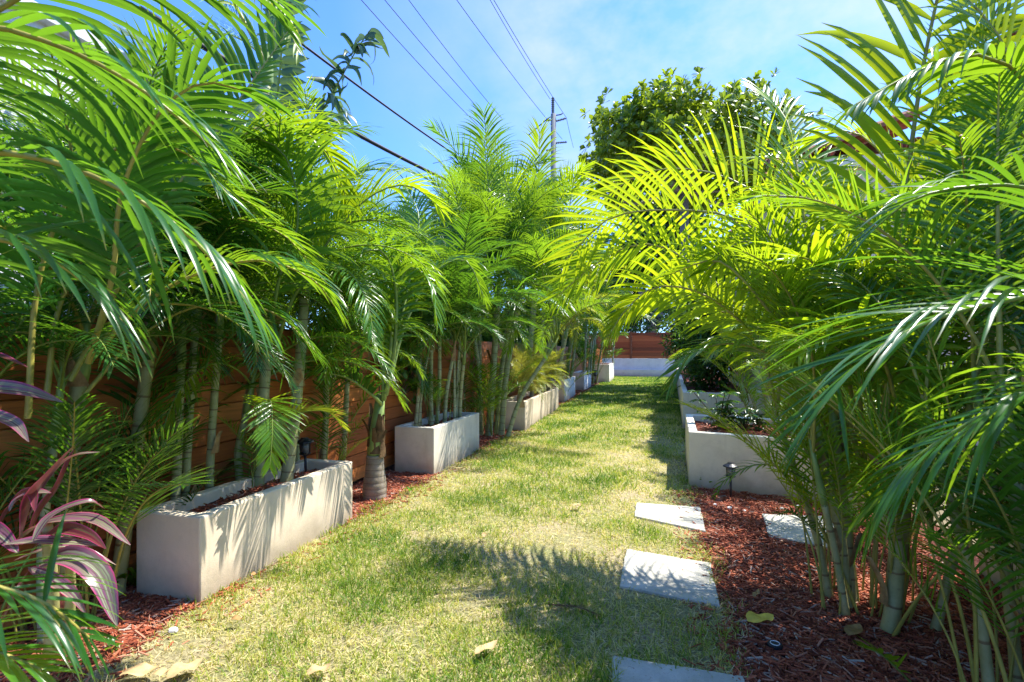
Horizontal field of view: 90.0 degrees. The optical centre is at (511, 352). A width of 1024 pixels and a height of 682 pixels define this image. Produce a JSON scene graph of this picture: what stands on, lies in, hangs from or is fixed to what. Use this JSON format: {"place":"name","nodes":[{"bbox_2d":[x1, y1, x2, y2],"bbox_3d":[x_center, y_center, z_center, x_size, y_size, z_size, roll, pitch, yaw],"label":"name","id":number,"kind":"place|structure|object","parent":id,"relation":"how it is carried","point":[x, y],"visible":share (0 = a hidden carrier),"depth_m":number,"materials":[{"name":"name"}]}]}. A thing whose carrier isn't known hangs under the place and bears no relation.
{"place":"outdoors","nodes":[
{"label":"outdoors","id":0,"kind":"place"},
{"bbox_2d":[0,0,284,324],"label":"neighbour building","id":1,"kind":"structure","parent":0,"point":[83,36],"depth_m":6.25,"materials":[{"name":"white paint"}]},
{"bbox_2d":[8,106,45,213],"bbox_3d":[-5.650,-2.200,6.380,0.072,1.300,1.000,0,0,16],"label":"window","id":2,"kind":"structure","parent":1,"relation":"in","point":[8,106],"depth_m":5.95,"materials":[{"name":"white paint"}]},
{"bbox_2d":[139,6,445,178],"bbox_3d":[-2.815,-4.464,10.752,0.080,0.947,9.998,0,0,18],"label":"cable bundle","id":3,"kind":"object","parent":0,"point":[361,136],"visible":0.32,"depth_m":10.44,"materials":[{"name":"black rubber"}]},
{"bbox_2d":[301,43,463,159],"bbox_3d":[-1.911,-5.128,12.001,0.040,0.999,10.458,0,0,17],"label":"cable","id":4,"kind":"object","parent":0,"point":[352,81],"visible":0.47,"depth_m":9.59,"materials":[{"name":"black rubber"}]},
{"bbox_2d":[54,376,751,681],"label":"lawn","id":5,"kind":"structure","parent":0,"point":[172,657],"depth_m":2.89,"materials":[{"name":"plant"}]},
{"bbox_2d":[119,662,158,675],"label":"fallen leaf","id":6,"kind":"object","parent":5,"relation":"on","point":[141,669],"visible":1,"depth_m":2.18,"materials":[{"name":"beige plant"}]},
{"bbox_2d":[153,668,168,675],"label":"fallen leaf","id":7,"kind":"object","parent":5,"relation":"on","point":[161,671],"visible":1,"depth_m":2.17,"materials":[{"name":"beige plant"}]},
{"bbox_2d":[0,0,327,681],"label":"areca palm","id":8,"kind":"object","parent":5,"relation":"on","point":[18,32],"visible":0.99,"depth_m":1.04,"materials":[{"name":"plant"}]},
{"bbox_2d":[167,658,202,677],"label":"fallen leaf","id":9,"kind":"object","parent":5,"relation":"on","point":[175,669],"visible":1,"depth_m":2.19,"materials":[{"name":"yellow plant"}]},
{"bbox_2d":[230,615,243,619],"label":"fallen leaf","id":10,"kind":"object","parent":5,"relation":"on","point":[236,617],"visible":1,"depth_m":2.60,"materials":[{"name":"plant"}]},
{"bbox_2d":[306,663,330,674],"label":"fallen leaf","id":11,"kind":"object","parent":5,"relation":"on","point":[313,668],"visible":1,"depth_m":2.19,"materials":[{"name":"beige plant"}]},
{"bbox_2d":[475,640,496,653],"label":"fallen leaf","id":12,"kind":"object","parent":5,"relation":"on","point":[491,645],"visible":0.97,"depth_m":2.34,"materials":[{"name":"yellow plant"}]},
{"bbox_2d":[548,603,600,616],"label":"dry frond","id":13,"kind":"object","parent":5,"relation":"on","point":[575,606],"visible":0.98,"depth_m":2.74,"materials":[{"name":"plant"}]},
{"bbox_2d":[620,549,719,607],"bbox_3d":[0.973,1.405,3.200,0.556,0.051,0.688,0,0,16],"label":"stepping stone","id":14,"kind":"object","parent":5,"relation":"on","point":[662,575],"visible":0.91,"depth_m":3.14,"materials":[{"name":"grey concrete"}]},
{"bbox_2d":[634,503,705,531],"bbox_3d":[1.325,1.405,4.338,0.563,0.051,0.637,0,0,16],"label":"stepping stone","id":15,"kind":"object","parent":5,"relation":"on","point":[673,514],"visible":0.84,"depth_m":4.33,"materials":[{"name":"grey concrete"}]},
{"bbox_2d":[612,656,744,681],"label":"stepping stone","id":16,"kind":"object","parent":5,"relation":"on","point":[642,671],"visible":0.93,"depth_m":2.19,"materials":[{"name":"grey concrete"}]},
{"bbox_2d":[361,0,478,125],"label":"power line","id":17,"kind":"object","parent":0,"point":[416,61],"visible":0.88,"depth_m":17.82,"materials":[{"name":"black metal"}]},
{"bbox_2d":[385,0,493,124],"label":"power line","id":18,"kind":"object","parent":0,"point":[428,51],"visible":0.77,"depth_m":18.13,"materials":[{"name":"black metal"}]},
{"bbox_2d":[409,0,500,116],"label":"power line","id":19,"kind":"object","parent":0,"point":[447,51],"visible":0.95,"depth_m":19.09,"materials":[{"name":"black metal"}]},
{"bbox_2d":[485,295,533,343],"bbox_3d":[-0.430,-0.215,13.498,1.962,3.320,4.836,0,0,16],"label":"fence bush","id":20,"kind":"object","parent":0,"point":[518,335],"visible":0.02,"depth_m":13.36,"materials":[{"name":"green plant"}]},
{"bbox_2d":[0,383,1023,681],"bbox_3d":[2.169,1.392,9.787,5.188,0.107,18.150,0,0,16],"label":"bark mulch","id":21,"kind":"object","parent":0,"point":[142,613],"visible":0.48,"depth_m":2.71,"materials":[{"name":"brown wood"}]},
{"bbox_2d":[0,353,130,655],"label":"ti plant","id":22,"kind":"object","parent":21,"relation":"on","point":[43,527],"visible":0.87,"depth_m":1.73,"materials":[{"name":"purple plant"}]},
{"bbox_2d":[105,634,123,649],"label":"weed","id":23,"kind":"object","parent":21,"relation":"on","point":[118,643],"visible":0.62,"depth_m":2.39,"materials":[{"name":"green plant"}]},
{"bbox_2d":[0,206,230,643],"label":"areca palm","id":24,"kind":"object","parent":21,"relation":"on","point":[61,346],"visible":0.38,"depth_m":2.37,"materials":[{"name":"plant"}]},
{"bbox_2d":[117,563,136,585],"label":"weed","id":25,"kind":"object","parent":21,"relation":"on","point":[132,579],"visible":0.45,"depth_m":2.98,"materials":[{"name":"green plant"}]},
{"bbox_2d":[168,627,177,633],"bbox_3d":[-1.685,1.382,2.546,0.044,0.026,0.048,0,0,-34],"label":"pebble","id":26,"kind":"object","parent":21,"relation":"on","point":[171,630],"visible":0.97,"depth_m":2.53,"materials":[{"name":"white stone"}]},
{"bbox_2d":[4,124,349,509],"bbox_3d":[-2.118,0.087,3.303,1.998,2.670,2.108,0,0,16],"label":"areca palm","id":27,"kind":"object","parent":21,"relation":"on","point":[213,439],"visible":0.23,"depth_m":3.28,"materials":[{"name":"plant"}]},
{"bbox_2d":[0,0,362,645],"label":"areca palm","id":28,"kind":"object","parent":21,"relation":"on","point":[147,144],"visible":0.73,"depth_m":2.28,"materials":[{"name":"plant"}]},
{"bbox_2d":[0,106,431,496],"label":"areca palm","id":29,"kind":"object","parent":21,"relation":"on","point":[186,463],"visible":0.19,"depth_m":3.57,"materials":[{"name":"plant"}]},
{"bbox_2d":[137,459,351,601],"bbox_3d":[-1.758,1.173,3.636,0.486,0.515,1.530,0,0,16],"label":"planter","id":30,"kind":"object","parent":21,"relation":"on","point":[201,546],"visible":0.94,"depth_m":3.17,"materials":[{"name":"beige paint"}]},
{"bbox_2d":[53,71,460,487],"bbox_3d":[-1.663,-0.469,3.907,2.561,2.991,2.243,0,0,-2],"label":"areca palm","id":31,"kind":"object","parent":30,"relation":"in","point":[301,163],"visible":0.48,"depth_m":3.49,"materials":[{"name":"plant"}]},
{"bbox_2d":[297,437,313,472],"bbox_3d":[-1.695,0.864,4.198,0.144,0.331,0.140,-2,0,-1],"label":"path light","id":32,"kind":"object","parent":30,"relation":"in","point":[303,443],"visible":0.9,"depth_m":4.17,"materials":[{"name":"black metal"}]},
{"bbox_2d":[0,312,601,629],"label":"board fence","id":33,"kind":"object","parent":21,"relation":"on","point":[396,414],"visible":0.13,"depth_m":3.72,"materials":[{"name":"brown wood"}]},
{"bbox_2d":[347,293,416,403],"bbox_3d":[-1.427,0.306,5.795,0.491,2.189,1.734,0,0,23],"label":"fence vine","id":34,"kind":"object","parent":33,"relation":"attached to","point":[402,374],"visible":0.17,"depth_m":5.96,"materials":[{"name":"green plant"}]},
{"bbox_2d":[205,197,438,469],"bbox_3d":[-1.740,0.059,4.602,1.858,2.727,2.377,0,0,16],"label":"areca palm","id":35,"kind":"object","parent":21,"relation":"on","point":[326,382],"visible":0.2,"depth_m":4.51,"materials":[{"name":"plant"}]},
{"bbox_2d":[235,134,473,481],"bbox_3d":[-1.693,-0.306,5.365,2.490,3.462,3.001,0,0,16],"label":"areca palm","id":36,"kind":"object","parent":21,"relation":"on","point":[328,328],"visible":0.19,"depth_m":4.75,"materials":[{"name":"plant"}]},
{"bbox_2d":[288,175,491,500],"bbox_3d":[-1.151,-0.282,5.021,2.114,3.426,1.502,0,0,-38],"label":"ringed palm","id":37,"kind":"object","parent":21,"relation":"on","point":[374,484],"visible":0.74,"depth_m":4.83,"materials":[{"name":"green plant"}]},
{"bbox_2d":[395,411,478,473],"bbox_3d":[-0.919,1.145,6.651,0.500,0.570,1.559,0,0,16],"label":"planter","id":38,"kind":"object","parent":21,"relation":"on","point":[424,447],"visible":0.88,"depth_m":5.96,"materials":[{"name":"paint"}]},
{"bbox_2d":[375,216,544,425],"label":"areca palm","id":39,"kind":"object","parent":38,"relation":"in","point":[455,276],"visible":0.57,"depth_m":6.49,"materials":[{"name":"plant"}]},
{"bbox_2d":[404,200,572,413],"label":"areca palm","id":40,"kind":"object","parent":21,"relation":"on","point":[489,263],"visible":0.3,"depth_m":7.18,"materials":[{"name":"plant"}]},
{"bbox_2d":[390,127,657,435],"bbox_3d":[-0.374,-1.137,8.454,4.603,5.147,3.801,0,0,-19],"label":"areca palm","id":41,"kind":"object","parent":21,"relation":"on","point":[472,202],"visible":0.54,"depth_m":8.35,"materials":[{"name":"plant"}]},
{"bbox_2d":[505,387,557,429],"bbox_3d":[0.457,1.155,11.034,0.500,0.550,3.836,0,0,14],"label":"planter","id":42,"kind":"object","parent":21,"relation":"on","point":[534,410],"visible":0.62,"depth_m":9.93,"materials":[{"name":"beige paint"}]},
{"bbox_2d":[496,346,557,400],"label":"date palm","id":43,"kind":"object","parent":42,"relation":"on","point":[522,376],"visible":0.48,"depth_m":9.82,"materials":[{"name":"green plant"}]},
{"bbox_2d":[511,341,568,397],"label":"date palm","id":44,"kind":"object","parent":42,"relation":"on","point":[537,362],"visible":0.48,"depth_m":10.83,"materials":[{"name":"green plant"}]},
{"bbox_2d":[518,345,570,398],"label":"date palm","id":45,"kind":"object","parent":42,"relation":"in","point":[554,365],"visible":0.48,"depth_m":11.84,"materials":[{"name":"green plant"}]},
{"bbox_2d":[499,218,630,392],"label":"areca palm","id":46,"kind":"object","parent":42,"relation":"in","point":[567,330],"visible":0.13,"depth_m":12.98,"materials":[{"name":"plant"}]},
{"bbox_2d":[450,114,630,391],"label":"areca palm","id":47,"kind":"object","parent":21,"relation":"on","point":[569,175],"visible":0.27,"depth_m":11.30,"materials":[{"name":"plant"}]},
{"bbox_2d":[551,376,574,401],"bbox_3d":[1.524,1.105,15.558,0.500,0.650,2.553,0,0,14],"label":"planter","id":48,"kind":"object","parent":21,"relation":"on","point":[562,396],"visible":0.43,"depth_m":14.64,"materials":[{"name":"white paint"}]},
{"bbox_2d":[524,243,610,390],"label":"areca palm","id":49,"kind":"object","parent":21,"relation":"on","point":[569,357],"visible":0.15,"depth_m":15.15,"materials":[{"name":"plant"}]},
{"bbox_2d":[524,231,639,376],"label":"areca palm","id":50,"kind":"object","parent":21,"relation":"on","point":[599,293],"visible":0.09,"depth_m":16.27,"materials":[{"name":"plant"}]},
{"bbox_2d":[573,370,590,389],"bbox_3d":[2.736,1.085,19.996,0.450,0.690,2.395,0,0,15],"label":"planter","id":51,"kind":"object","parent":21,"relation":"on","point":[583,382],"visible":0.84,"depth_m":18.86,"materials":[{"name":"white paint"}]},
{"bbox_2d":[561,284,625,374],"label":"areca palm","id":52,"kind":"object","parent":51,"relation":"in","point":[589,328],"visible":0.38,"depth_m":19.52,"materials":[{"name":"plant"}]},
{"bbox_2d":[592,370,596,384],"bbox_3d":[3.606,1.095,22.158,0.274,0.669,0.267,0,0,-1],"label":"path light","id":53,"kind":"object","parent":21,"relation":"on","point":[595,373],"visible":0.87,"depth_m":22.12,"materials":[{"name":"black metal"}]},
{"bbox_2d":[571,255,629,369],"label":"areca palm","id":54,"kind":"object","parent":21,"relation":"on","point":[622,291],"visible":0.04,"depth_m":22.83,"materials":[{"name":"plant"}]},
{"bbox_2d":[591,363,613,382],"bbox_3d":[4.457,0.990,25.483,1.060,0.880,3.456,0,0,16],"label":"planter","id":55,"kind":"object","parent":21,"relation":"on","point":[606,372],"visible":0.63,"depth_m":23.80,"materials":[{"name":"white paint"}]},
{"bbox_2d":[597,320,630,363],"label":"areca palm","id":56,"kind":"object","parent":55,"relation":"in","point":[612,358],"visible":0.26,"depth_m":26.73,"materials":[{"name":"green plant"}]},
{"bbox_2d":[578,283,626,383],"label":"areca palm","id":57,"kind":"object","parent":21,"relation":"on","point":[594,358],"visible":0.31,"depth_m":22.28,"materials":[{"name":"plant"}]},
{"bbox_2d":[576,66,823,370],"bbox_3d":[6.997,-4.525,20.574,8.986,11.901,9.468,0,0,16],"label":"broadleaf tree","id":58,"kind":"object","parent":21,"relation":"on","point":[648,112],"visible":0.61,"depth_m":17.80,"materials":[{"name":"green plant"}]},
{"bbox_2d":[676,367,765,427],"bbox_3d":[6.588,1.085,18.013,1.441,0.690,18.300,0,0,17],"label":"planter","id":59,"kind":"object","parent":21,"relation":"on","point":[684,396],"visible":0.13,"depth_m":9.45,"materials":[{"name":"white paint"}]},
{"bbox_2d":[652,269,729,381],"bbox_3d":[5.019,-0.857,13.928,2.137,3.459,2.460,0,0,37],"label":"planter shrub","id":60,"kind":"object","parent":59,"relation":"in","point":[674,348],"visible":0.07,"depth_m":13.85,"materials":[{"name":"green plant"}]},
{"bbox_2d":[665,280,751,391],"bbox_3d":[4.426,-0.210,11.287,2.065,2.935,2.361,0,0,16],"label":"planter shrub","id":61,"kind":"object","parent":59,"relation":"in","point":[700,373],"visible":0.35,"depth_m":11.06,"materials":[{"name":"green plant"}]},
{"bbox_2d":[723,462,738,496],"bbox_3d":[2.095,1.243,4.904,0.144,0.375,0.140,0,0,-1],"label":"path light","id":62,"kind":"object","parent":21,"relation":"on","point":[729,465],"visible":0.62,"depth_m":4.88,"materials":[{"name":"black metal"}]},
{"bbox_2d":[667,276,801,418],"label":"areca palm","id":63,"kind":"object","parent":21,"relation":"on","point":[743,396],"visible":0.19,"depth_m":7.61,"materials":[{"name":"plant"}]},
{"bbox_2d":[752,589,759,596],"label":"fallen leaf","id":64,"kind":"object","parent":21,"relation":"on","point":[756,592],"visible":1,"depth_m":2.89,"materials":[{"name":"plant"}]},
{"bbox_2d":[746,611,773,622],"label":"fallen leaf","id":65,"kind":"object","parent":21,"relation":"on","point":[751,616],"visible":1,"depth_m":2.61,"materials":[{"name":"plant"}]},
{"bbox_2d":[685,414,864,505],"bbox_3d":[2.776,1.127,5.736,1.578,0.606,1.945,0,0,16],"label":"planter","id":66,"kind":"object","parent":21,"relation":"on","point":[710,452],"visible":0.34,"depth_m":5.19,"materials":[{"name":"paint"}]},
{"bbox_2d":[687,390,740,429],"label":"umbrella shrub","id":67,"kind":"object","parent":66,"relation":"in","point":[724,411],"visible":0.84,"depth_m":5.96,"materials":[{"name":"green plant"}]},
{"bbox_2d":[714,407,768,431],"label":"umbrella shrub","id":68,"kind":"object","parent":66,"relation":"in","point":[753,418],"visible":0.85,"depth_m":5.96,"materials":[{"name":"green plant"}]},
{"bbox_2d":[720,234,811,434],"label":"areca palm","id":69,"kind":"object","parent":66,"relation":"in","point":[731,328],"visible":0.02,"depth_m":5.98,"materials":[{"name":"plant"}]},
{"bbox_2d":[767,640,782,650],"bbox_3d":[1.241,1.393,2.416,0.068,0.049,0.067,0,0,16],"label":"sprinkler cap","id":70,"kind":"object","parent":21,"relation":"on","point":[773,644],"visible":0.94,"depth_m":2.40,"materials":[{"name":"black plastic"}]},
{"bbox_2d":[533,77,1023,636],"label":"areca palm","id":71,"kind":"object","parent":21,"relation":"on","point":[765,273],"visible":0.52,"depth_m":2.97,"materials":[{"name":"plant"}]},
{"bbox_2d":[844,624,862,634],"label":"fallen leaf","id":72,"kind":"object","parent":21,"relation":"on","point":[853,629],"visible":1,"depth_m":2.50,"materials":[{"name":"plant"}]},
{"bbox_2d":[734,331,994,543],"bbox_3d":[3.046,0.232,4.024,2.138,2.393,2.550,0,0,0],"label":"areca palm","id":73,"kind":"object","parent":21,"relation":"on","point":[852,498],"visible":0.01,"depth_m":3.87,"materials":[{"name":"plant"}]},
{"bbox_2d":[726,0,1023,681],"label":"areca palm","id":74,"kind":"object","parent":21,"relation":"on","point":[994,68],"visible":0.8,"depth_m":2.02,"materials":[{"name":"plant"}]},
{"bbox_2d":[853,636,911,681],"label":"palm seedling","id":75,"kind":"object","parent":21,"relation":"on","point":[889,658],"visible":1,"depth_m":2.10,"materials":[{"name":"green plant"}]},
{"bbox_2d":[748,152,1023,567],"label":"areca palm","id":76,"kind":"object","parent":21,"relation":"on","point":[879,503],"visible":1,"depth_m":1.24,"materials":[{"name":"plant"}]},
{"bbox_2d":[34,0,1023,332],"label":"sky","id":77,"kind":"structure","parent":0,"point":[578,48],"materials":[{"name":"blue"}]},
{"bbox_2d":[635,358,977,543],"bbox_3d":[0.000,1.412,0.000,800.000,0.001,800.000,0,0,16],"label":"ground","id":78,"kind":"structure","parent":0,"point":[941,513],"depth_m":4.52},
{"bbox_2d":[5,297,284,328],"bbox_3d":[-2.691,0.419,5.272,1.928,2.178,4.802,0,0,16],"label":"fence bush","id":79,"kind":"object","parent":78,"relation":"on","point":[180,307],"depth_m":4.68,"materials":[{"name":"green plant"}]},
{"bbox_2d":[0,30,380,431],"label":"areca palm","id":80,"kind":"object","parent":78,"relation":"on","point":[117,396],"visible":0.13,"depth_m":3.05,"materials":[{"name":"plant"}]},
{"bbox_2d":[0,4,386,336],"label":"areca palm","id":81,"kind":"object","parent":78,"relation":"on","point":[165,22],"visible":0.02,"depth_m":3.33,"materials":[{"name":"plant"}]},
{"bbox_2d":[146,0,317,186],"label":"tall palm","id":82,"kind":"object","parent":78,"relation":"on","point":[259,107],"visible":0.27,"depth_m":5.45,"materials":[{"name":"plant"}]},
{"bbox_2d":[105,0,389,178],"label":"tree","id":83,"kind":"object","parent":78,"relation":"on","point":[287,65],"visible":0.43,"depth_m":6.85,"materials":[{"name":"green plant"}]},
{"bbox_2d":[280,288,450,338],"bbox_3d":[-2.014,0.229,7.761,1.956,2.501,4.795,0,0,16],"label":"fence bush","id":84,"kind":"object","parent":78,"relation":"on","point":[356,332],"depth_m":7.06,"materials":[{"name":"green plant"}]},
{"bbox_2d":[279,149,492,401],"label":"areca palm","id":85,"kind":"object","parent":78,"relation":"on","point":[379,205],"visible":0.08,"depth_m":6.31,"materials":[{"name":"plant"}]},
{"bbox_2d":[349,197,541,322],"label":"areca palm","id":86,"kind":"object","parent":78,"relation":"on","point":[463,244],"visible":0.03,"depth_m":8.62,"materials":[{"name":"plant"}]},
{"bbox_2d":[436,307,499,341],"bbox_3d":[-1.228,-0.123,10.644,2.047,3.172,4.877,0,0,16],"label":"fence bush","id":87,"kind":"object","parent":78,"relation":"on","point":[484,338],"visible":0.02,"depth_m":10.85,"materials":[{"name":"green plant"}]},
{"bbox_2d":[404,100,595,342],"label":"areca palm","id":88,"kind":"object","parent":78,"relation":"on","point":[461,161],"visible":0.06,"depth_m":11.10,"materials":[{"name":"plant"}]},
{"bbox_2d":[503,286,547,344],"bbox_3d":[0.438,-0.419,16.776,2.100,3.932,4.910,0,0,16],"label":"fence bush","id":89,"kind":"object","parent":78,"relation":"on","point":[528,311],"visible":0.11,"depth_m":15.87,"materials":[{"name":"green plant"}]},
{"bbox_2d":[529,97,566,176],"bbox_3d":[1.800,-5.776,26.004,1.984,14.352,0.386,0,0,1],"label":"utility pole","id":90,"kind":"object","parent":78,"relation":"on","point":[553,124],"visible":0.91,"depth_m":25.91,"materials":[{"name":"grey concrete"}]},
{"bbox_2d":[457,0,546,118],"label":"power line","id":91,"kind":"object","parent":90,"relation":"attached to","point":[498,56],"visible":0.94,"depth_m":19.92,"materials":[{"name":"black metal"}]},
{"bbox_2d":[490,0,549,98],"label":"power line","id":92,"kind":"object","parent":90,"relation":"attached to","point":[518,48],"visible":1,"depth_m":21.30,"materials":[{"name":"black metal"}]},
{"bbox_2d":[494,0,566,117],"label":"power line","id":93,"kind":"object","parent":90,"relation":"attached to","point":[527,56],"visible":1,"depth_m":20.12,"materials":[{"name":"black metal"}]},
{"bbox_2d":[541,307,576,346],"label":"fence bush","id":94,"kind":"object","parent":78,"relation":"on","point":[559,340],"visible":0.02,"depth_m":20.30,"materials":[{"name":"green plant"}]},
{"bbox_2d":[570,323,592,346],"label":"fence bush","id":95,"kind":"object","parent":78,"relation":"on","point":[581,335],"visible":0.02,"depth_m":25.27,"materials":[{"name":"green plant"}]},
{"bbox_2d":[609,308,659,332],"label":"hedge shrub","id":96,"kind":"object","parent":78,"relation":"on","point":[634,328],"visible":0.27,"depth_m":32.45,"materials":[{"name":"green plant"}]},
{"bbox_2d":[602,358,673,369],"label":"back wall","id":97,"kind":"structure","parent":78,"relation":"on","point":[640,364],"depth_m":29.91,"materials":[{"name":"white paint"}]},
{"bbox_2d":[589,332,676,358],"bbox_3d":[7.001,-0.430,30.176,12.430,1.580,0.095,0,0,16],"label":"wooden fence","id":98,"kind":"object","parent":97,"relation":"on","point":[639,345],"visible":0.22,"depth_m":30.05,"materials":[{"name":"brown wood"}]},
{"bbox_2d":[614,369,675,376],"bbox_3d":[8.598,1.200,29.379,14.541,0.400,0.400,0,0,16],"label":"retaining step","id":99,"kind":"object","parent":78,"relation":"on","point":[632,372],"visible":0.21,"depth_m":29.54,"materials":[{"name":"white paint"}]},
{"bbox_2d":[588,191,725,358],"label":"forked tree","id":100,"kind":"object","parent":78,"relation":"on","point":[666,225],"visible":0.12,"depth_m":34.67,"materials":[{"name":"green plant"}]},
{"bbox_2d":[648,306,678,358],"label":"hedge shrub","id":101,"kind":"object","parent":78,"relation":"on","point":[660,319],"visible":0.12,"depth_m":32.56,"materials":[{"name":"green plant"}]},
{"bbox_2d":[762,514,833,547],"bbox_3d":[2.289,1.405,4.067,0.565,0.051,0.856,0,0,28],"label":"stepping stone","id":102,"kind":"object","parent":78,"relation":"on","point":[785,527],"visible":0.38,"depth_m":4.01,"materials":[{"name":"grey concrete"}]},
{"bbox_2d":[959,31,1023,599],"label":"side building","id":103,"kind":"structure","parent":78,"relation":"on","point":[995,577],"depth_m":3.06,"materials":[{"name":"beige paint"}]},
{"bbox_2d":[729,106,978,448],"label":"house","id":104,"kind":"structure","parent":0,"point":[903,126],"depth_m":7.63,"materials":[{"name":"paint"}]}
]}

